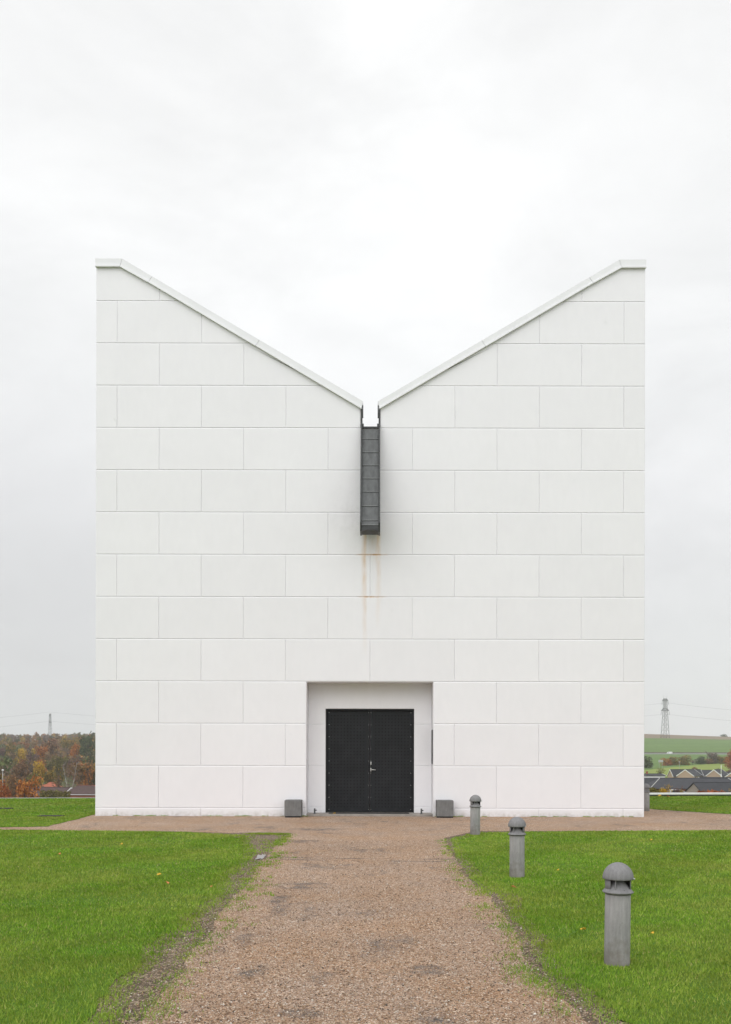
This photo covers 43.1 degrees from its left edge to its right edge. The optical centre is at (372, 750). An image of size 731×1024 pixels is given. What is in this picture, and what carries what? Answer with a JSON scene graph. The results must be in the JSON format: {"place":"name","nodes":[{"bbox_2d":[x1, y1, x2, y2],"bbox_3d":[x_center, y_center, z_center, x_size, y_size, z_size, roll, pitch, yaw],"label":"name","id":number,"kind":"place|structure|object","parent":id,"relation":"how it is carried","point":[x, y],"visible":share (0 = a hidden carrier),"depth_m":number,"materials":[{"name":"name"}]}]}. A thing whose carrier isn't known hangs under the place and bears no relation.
{"place":"outdoors","nodes":[
{"label":"outdoors","id":0,"kind":"place"},
{"bbox_2d":[0,741,83,791],"bbox_3d":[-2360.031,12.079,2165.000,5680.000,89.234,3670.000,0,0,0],"label":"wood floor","id":1,"kind":"structure","parent":0,"point":[63,784],"depth_m":439.79,"materials":[{"name":"brown plant"}]},
{"bbox_2d":[0,747,5,756],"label":"autumn tree","id":2,"kind":"object","parent":1,"relation":"on","point":[2,751],"visible":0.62,"depth_m":599.02,"materials":[{"name":"brown plant"}]},
{"bbox_2d":[13,747,27,764],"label":"autumn tree","id":3,"kind":"object","parent":1,"relation":"on","point":[21,754],"visible":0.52,"depth_m":558.85,"materials":[{"name":"yellow plant"}]},
{"bbox_2d":[10,758,31,784],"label":"autumn tree","id":4,"kind":"object","parent":1,"relation":"on","point":[21,768],"visible":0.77,"depth_m":398.24,"materials":[{"name":"brown plant"}]},
{"bbox_2d":[25,750,39,765],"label":"autumn tree","id":5,"kind":"object","parent":1,"relation":"on","point":[30,757],"visible":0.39,"depth_m":519.39,"materials":[{"name":"brown plant"}]},
{"bbox_2d":[32,761,45,783],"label":"autumn tree","id":6,"kind":"object","parent":1,"relation":"on","point":[39,767],"visible":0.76,"depth_m":369.09,"materials":[{"name":"yellow plant"}]},
{"bbox_2d":[34,745,47,757],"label":"autumn tree","id":7,"kind":"object","parent":1,"relation":"on","point":[40,752],"visible":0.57,"depth_m":598.08,"materials":[{"name":"brown plant"}]},
{"bbox_2d":[0,732,94,792],"bbox_3d":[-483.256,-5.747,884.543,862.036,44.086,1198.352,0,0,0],"label":"woodland","id":8,"kind":"object","parent":1,"relation":"on","point":[24,741],"visible":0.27,"depth_m":586.22,"materials":[{"name":"brown plant"}]},
{"bbox_2d":[41,770,55,783],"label":"autumn tree","id":9,"kind":"object","parent":1,"relation":"on","point":[49,776],"visible":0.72,"depth_m":349.00,"materials":[{"name":"green plant"}]},
{"bbox_2d":[48,714,51,734],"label":"pylon","id":10,"kind":"object","parent":1,"relation":"on","point":[50,725],"visible":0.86,"depth_m":1548.49,"materials":[{"name":"metal"}]},
{"bbox_2d":[39,738,62,754],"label":"autumn tree","id":11,"kind":"object","parent":1,"relation":"on","point":[52,745],"visible":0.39,"depth_m":637.96,"materials":[{"name":"brown plant"}]},
{"bbox_2d":[52,765,65,783],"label":"autumn tree","id":12,"kind":"object","parent":1,"relation":"on","point":[60,775],"visible":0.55,"depth_m":339.53,"materials":[{"name":"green plant"}]},
{"bbox_2d":[50,755,68,777],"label":"autumn tree","id":13,"kind":"object","parent":1,"relation":"on","point":[57,761],"visible":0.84,"depth_m":478.24,"materials":[{"name":"green plant"}]},
{"bbox_2d":[60,737,74,750],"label":"autumn tree","id":14,"kind":"object","parent":1,"relation":"on","point":[64,743],"visible":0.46,"depth_m":718.49,"materials":[{"name":"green plant"}]},
{"bbox_2d":[70,742,79,757],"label":"autumn tree","id":15,"kind":"object","parent":1,"relation":"on","point":[76,749],"visible":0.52,"depth_m":559.48,"materials":[{"name":"orange plant"}]},
{"bbox_2d":[77,731,94,755],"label":"autumn tree","id":16,"kind":"object","parent":1,"relation":"on","point":[85,748],"visible":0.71,"depth_m":639.32,"materials":[{"name":"green plant"}]},
{"bbox_2d":[81,760,94,784],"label":"autumn tree","id":17,"kind":"object","parent":1,"relation":"on","point":[87,776],"visible":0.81,"depth_m":344.58,"materials":[{"name":"brown plant"}]},
{"bbox_2d":[0,799,94,826],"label":"lawn","id":18,"kind":"structure","parent":0,"point":[26,804],"depth_m":24.56,"materials":[{"name":"plant"}]},
{"bbox_2d":[38,815,64,816],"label":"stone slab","id":19,"kind":"structure","parent":18,"relation":"on","point":[51,815],"depth_m":22.66,"materials":[{"name":"grey stone"}]},
{"bbox_2d":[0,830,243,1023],"bbox_3d":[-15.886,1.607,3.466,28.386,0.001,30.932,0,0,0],"label":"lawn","id":20,"kind":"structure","parent":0,"point":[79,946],"depth_m":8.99,"materials":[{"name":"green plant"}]},
{"bbox_2d":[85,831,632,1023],"bbox_3d":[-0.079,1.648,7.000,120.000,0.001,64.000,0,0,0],"label":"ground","id":21,"kind":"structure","parent":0,"point":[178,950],"depth_m":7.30,"materials":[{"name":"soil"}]},
{"bbox_2d":[255,854,265,858],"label":"puddle","id":22,"kind":"object","parent":21,"relation":"on","point":[260,856],"visible":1,"depth_m":14.22,"materials":[{"name":"grey liquid"}]},
{"bbox_2d":[95,258,646,816],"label":"panelled building","id":23,"kind":"structure","parent":21,"relation":"on","point":[321,598],"depth_m":23.00,"materials":[{"name":"white concrete"}]},
{"bbox_2d":[327,710,369,811],"bbox_3d":[-0.625,0.275,23.744,1.086,2.597,0.072,0,0,0],"label":"door","id":24,"kind":"structure","parent":23,"relation":"in","point":[348,731],"depth_m":23.72,"materials":[{"name":"metal"}]},
{"bbox_2d":[370,710,412,811],"bbox_3d":[0.473,0.277,23.709,1.086,2.597,0.142,0,0,0],"label":"door","id":25,"kind":"structure","parent":23,"relation":"in","point":[390,731],"depth_m":23.72,"materials":[{"name":"metal"}]},
{"bbox_2d":[0,809,730,1023],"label":"gravel path","id":26,"kind":"structure","parent":0,"point":[412,830],"depth_m":8.69,"materials":[{"name":"gravel"}]},
{"bbox_2d":[284,799,301,817],"bbox_3d":[-1.950,1.431,22.760,0.410,0.430,0.410,0,0,0],"label":"concrete cube","id":27,"kind":"object","parent":26,"relation":"on","point":[292,808],"visible":1,"depth_m":22.55,"materials":[{"name":"grey concrete"}]},
{"bbox_2d":[436,800,453,817],"bbox_3d":[1.766,1.439,22.760,0.410,0.430,0.410,0,0,0],"label":"concrete cube","id":28,"kind":"object","parent":26,"relation":"on","point":[444,808],"visible":1,"depth_m":22.55,"materials":[{"name":"grey concrete"}]},
{"bbox_2d":[644,783,649,810],"bbox_3d":[7.467,1.355,25.304,0.236,0.902,0.236,0,-1,-25],"label":"bollard light","id":29,"kind":"object","parent":26,"relation":"on","point":[646,797],"visible":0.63,"depth_m":25.22,"materials":[{"name":"metal"}]},
{"bbox_2d":[0,0,730,738],"label":"sky","id":30,"kind":"structure","parent":0,"point":[370,192],"materials":[{"name":"white"}]},
{"bbox_2d":[0,795,730,1023],"bbox_3d":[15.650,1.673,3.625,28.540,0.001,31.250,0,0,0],"label":"lawn","id":31,"kind":"structure","parent":0,"point":[713,1006],"depth_m":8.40,"materials":[{"name":"green plant"}]},
{"bbox_2d":[469,795,480,834],"bbox_3d":[1.986,1.313,17.937,0.236,0.902,0.236,1,0,-14],"label":"bollard light","id":32,"kind":"object","parent":31,"relation":"on","point":[475,801],"visible":0.96,"depth_m":17.86,"materials":[{"name":"metal"}]},
{"bbox_2d":[508,817,525,877],"bbox_3d":[1.871,1.313,12.002,0.236,0.902,0.236,0,0,8],"label":"bollard light","id":33,"kind":"object","parent":31,"relation":"on","point":[517,826],"visible":0.97,"depth_m":11.92,"materials":[{"name":"metal"}]},
{"bbox_2d":[602,862,634,966],"bbox_3d":[1.884,1.313,7.123,0.236,0.902,0.236,1,0,-4],"label":"bollard light","id":34,"kind":"object","parent":31,"relation":"on","point":[618,877],"visible":0.98,"depth_m":7.04,"materials":[{"name":"metal"}]},
{"bbox_2d":[644,752,727,752],"bbox_3d":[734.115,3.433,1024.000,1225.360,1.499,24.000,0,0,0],"label":"road verge","id":35,"kind":"structure","parent":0,"point":[685,752],"depth_m":1028.46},
{"bbox_2d":[645,753,726,753],"bbox_3d":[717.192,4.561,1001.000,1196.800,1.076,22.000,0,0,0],"label":"road","id":36,"kind":"structure","parent":0,"point":[684,753],"depth_m":1010.11,"materials":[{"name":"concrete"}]},
{"bbox_2d":[644,763,728,777],"bbox_3d":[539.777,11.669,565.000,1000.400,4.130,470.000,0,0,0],"label":"meadow","id":37,"kind":"structure","parent":0,"point":[709,767],"depth_m":609.78,"materials":[{"name":"green plant"}]},
{"bbox_2d":[644,771,665,777],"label":"house","id":38,"kind":"structure","parent":37,"relation":"on","point":[653,775],"depth_m":326.00,"materials":[{"name":"grey brick"}]},
{"bbox_2d":[667,769,703,777],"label":"house","id":39,"kind":"structure","parent":37,"relation":"on","point":[672,773],"depth_m":390.82,"materials":[{"name":"beige brick"}]},
{"bbox_2d":[676,769,702,777],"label":"house","id":40,"kind":"structure","parent":37,"relation":"on","point":[689,773],"depth_m":380.87,"materials":[{"name":"beige brick"}]},
{"bbox_2d":[701,770,711,776],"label":"house","id":41,"kind":"structure","parent":37,"relation":"on","point":[705,772],"depth_m":394.56,"materials":[{"name":"beige brick"}]},
{"bbox_2d":[705,769,727,776],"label":"house","id":42,"kind":"structure","parent":37,"relation":"on","point":[715,773],"depth_m":385.77,"materials":[{"name":"beige brick"}]},
{"bbox_2d":[716,756,727,763],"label":"hedgerow tree","id":43,"kind":"object","parent":37,"relation":"on","point":[720,760],"visible":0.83,"depth_m":733.49,"materials":[{"name":"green plant"}]},
{"bbox_2d":[723,751,730,768],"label":"hedgerow tree","id":44,"kind":"object","parent":37,"relation":"on","point":[729,760],"visible":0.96,"depth_m":598.81,"materials":[{"name":"brown plant"}]},
{"bbox_2d":[644,754,729,769],"bbox_3d":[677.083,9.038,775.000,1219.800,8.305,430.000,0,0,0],"label":"crop field","id":45,"kind":"structure","parent":0,"point":[655,762],"depth_m":885.25,"materials":[{"name":"green plant"}]},
{"bbox_2d":[644,755,653,767],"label":"hedgerow tree","id":46,"kind":"object","parent":45,"relation":"on","point":[648,763],"visible":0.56,"depth_m":607.66,"materials":[{"name":"green plant"}]},
{"bbox_2d":[660,758,671,765],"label":"hedgerow tree","id":47,"kind":"object","parent":45,"relation":"on","point":[667,763],"visible":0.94,"depth_m":689.48,"materials":[{"name":"brown plant"}]},
{"bbox_2d":[669,756,680,764],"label":"hedgerow tree","id":48,"kind":"object","parent":45,"relation":"on","point":[673,761],"visible":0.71,"depth_m":698.19,"materials":[{"name":"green plant"}]},
{"bbox_2d":[677,755,691,764],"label":"hedgerow tree","id":49,"kind":"object","parent":45,"relation":"on","point":[683,760],"visible":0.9,"depth_m":708.35,"materials":[{"name":"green plant"}]},
{"bbox_2d":[695,756,707,763],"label":"hedgerow tree","id":50,"kind":"object","parent":45,"relation":"on","point":[701,760],"visible":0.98,"depth_m":723.05,"materials":[{"name":"green plant"}]},
{"bbox_2d":[705,758,712,763],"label":"hedgerow tree","id":51,"kind":"object","parent":45,"relation":"on","point":[708,761],"visible":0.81,"depth_m":728.89,"materials":[{"name":"brown plant"}]},
{"bbox_2d":[705,750,716,763],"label":"hedgerow tree","id":52,"kind":"object","parent":45,"relation":"on","point":[710,756],"visible":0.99,"depth_m":733.87,"materials":[{"name":"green plant"}]},
{"bbox_2d":[705,752,719,763],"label":"hedgerow tree","id":53,"kind":"object","parent":45,"relation":"on","point":[715,761],"visible":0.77,"depth_m":736.94,"materials":[{"name":"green plant"}]},
{"bbox_2d":[644,738,730,751],"bbox_3d":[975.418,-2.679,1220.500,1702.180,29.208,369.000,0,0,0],"label":"hill field","id":54,"kind":"structure","parent":0,"point":[679,745],"depth_m":1182.25,"materials":[{"name":"green plant"}]},
{"bbox_2d":[644,734,730,739],"bbox_3d":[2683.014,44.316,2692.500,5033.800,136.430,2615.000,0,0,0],"label":"ploughed field","id":55,"kind":"structure","parent":0,"point":[681,736],"depth_m":1488.27,"materials":[{"name":"brown soil"}]},
{"bbox_2d":[661,698,669,737],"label":"pylon","id":56,"kind":"object","parent":55,"relation":"on","point":[664,703],"visible":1,"depth_m":1398.47,"materials":[{"name":"metal"}]},
{"bbox_2d":[650,796,730,813],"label":"lawn","id":57,"kind":"structure","parent":0,"point":[690,805],"depth_m":27.82,"materials":[{"name":"green plant"}]},
{"bbox_3d":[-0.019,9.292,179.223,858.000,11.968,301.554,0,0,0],"label":"valley ground","id":58,"kind":"structure","parent":0,"visible":0},
{"bbox_2d":[0,779,12,797],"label":"autumn tree","id":59,"kind":"object","parent":58,"relation":"on","point":[3,792],"visible":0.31,"depth_m":174.19,"materials":[{"name":"brown plant"}]},
{"bbox_2d":[3,773,21,797],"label":"autumn tree","id":60,"kind":"object","parent":58,"relation":"on","point":[13,780],"visible":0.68,"depth_m":254.17,"materials":[{"name":"brown plant"}]},
{"bbox_2d":[15,774,43,797],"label":"autumn tree","id":61,"kind":"object","parent":58,"relation":"on","point":[25,790],"visible":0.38,"depth_m":189.78,"materials":[{"name":"orange plant"}]},
{"bbox_2d":[23,772,43,786],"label":"autumn tree","id":62,"kind":"object","parent":58,"relation":"on","point":[33,775],"visible":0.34,"depth_m":309.58,"materials":[{"name":"brown plant"}]},
{"bbox_2d":[20,786,71,797],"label":"house","id":63,"kind":"structure","parent":58,"relation":"on","point":[46,789],"depth_m":262.18,"materials":[{"name":"red brick"}]},
{"bbox_2d":[1,797,94,798],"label":"boundary wall","id":64,"kind":"structure","parent":58,"relation":"on","point":[58,797],"depth_m":31.45,"materials":[{"name":"grey concrete"}]},
{"bbox_2d":[44,782,61,786],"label":"house","id":65,"kind":"structure","parent":58,"relation":"on","point":[49,784],"depth_m":328.35,"materials":[{"name":"tile"}]},
{"bbox_2d":[39,790,70,797],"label":"hedge","id":66,"kind":"object","parent":58,"relation":"on","point":[56,793],"visible":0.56,"depth_m":224.69,"materials":[{"name":"green plant"}]},
{"bbox_2d":[51,776,63,786],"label":"autumn tree","id":67,"kind":"object","parent":58,"relation":"on","point":[58,782],"visible":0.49,"depth_m":299.66,"materials":[{"name":"brown plant"}]},
{"bbox_2d":[61,760,79,787],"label":"birch tree","id":68,"kind":"object","parent":58,"relation":"on","point":[74,776],"visible":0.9,"depth_m":289.93,"materials":[{"name":"brown plant"}]},
{"bbox_2d":[73,772,83,786],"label":"autumn tree","id":69,"kind":"object","parent":58,"relation":"on","point":[78,780],"visible":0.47,"depth_m":319.83,"materials":[{"name":"brown plant"}]},
{"bbox_2d":[66,785,94,796],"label":"house","id":70,"kind":"structure","parent":58,"relation":"on","point":[83,791],"depth_m":241.97,"materials":[{"name":"red brick"}]},
{"bbox_2d":[644,778,658,783],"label":"house","id":71,"kind":"structure","parent":58,"relation":"on","point":[647,780],"depth_m":261.31,"materials":[{"name":"grey tile"}]},
{"bbox_2d":[649,787,660,792],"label":"hedge","id":72,"kind":"object","parent":58,"relation":"on","point":[653,790],"visible":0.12,"depth_m":119.52,"materials":[{"name":"green plant"}]},
{"bbox_2d":[647,778,730,790],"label":"house","id":73,"kind":"structure","parent":58,"relation":"on","point":[673,783],"depth_m":243.41,"materials":[{"name":"grey tile"}]},
{"bbox_2d":[649,793,730,795],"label":"boundary wall","id":74,"kind":"structure","parent":58,"relation":"on","point":[691,794],"depth_m":33.53,"materials":[{"name":"white concrete"}]},
{"bbox_2d":[685,782,730,792],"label":"house","id":75,"kind":"structure","parent":58,"relation":"on","point":[694,787],"depth_m":199.25,"materials":[{"name":"grey tile"}]},
{"bbox_2d":[697,789,726,792],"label":"hedge","id":76,"kind":"object","parent":58,"relation":"on","point":[708,791],"visible":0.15,"depth_m":119.94,"materials":[{"name":"orange plant"}]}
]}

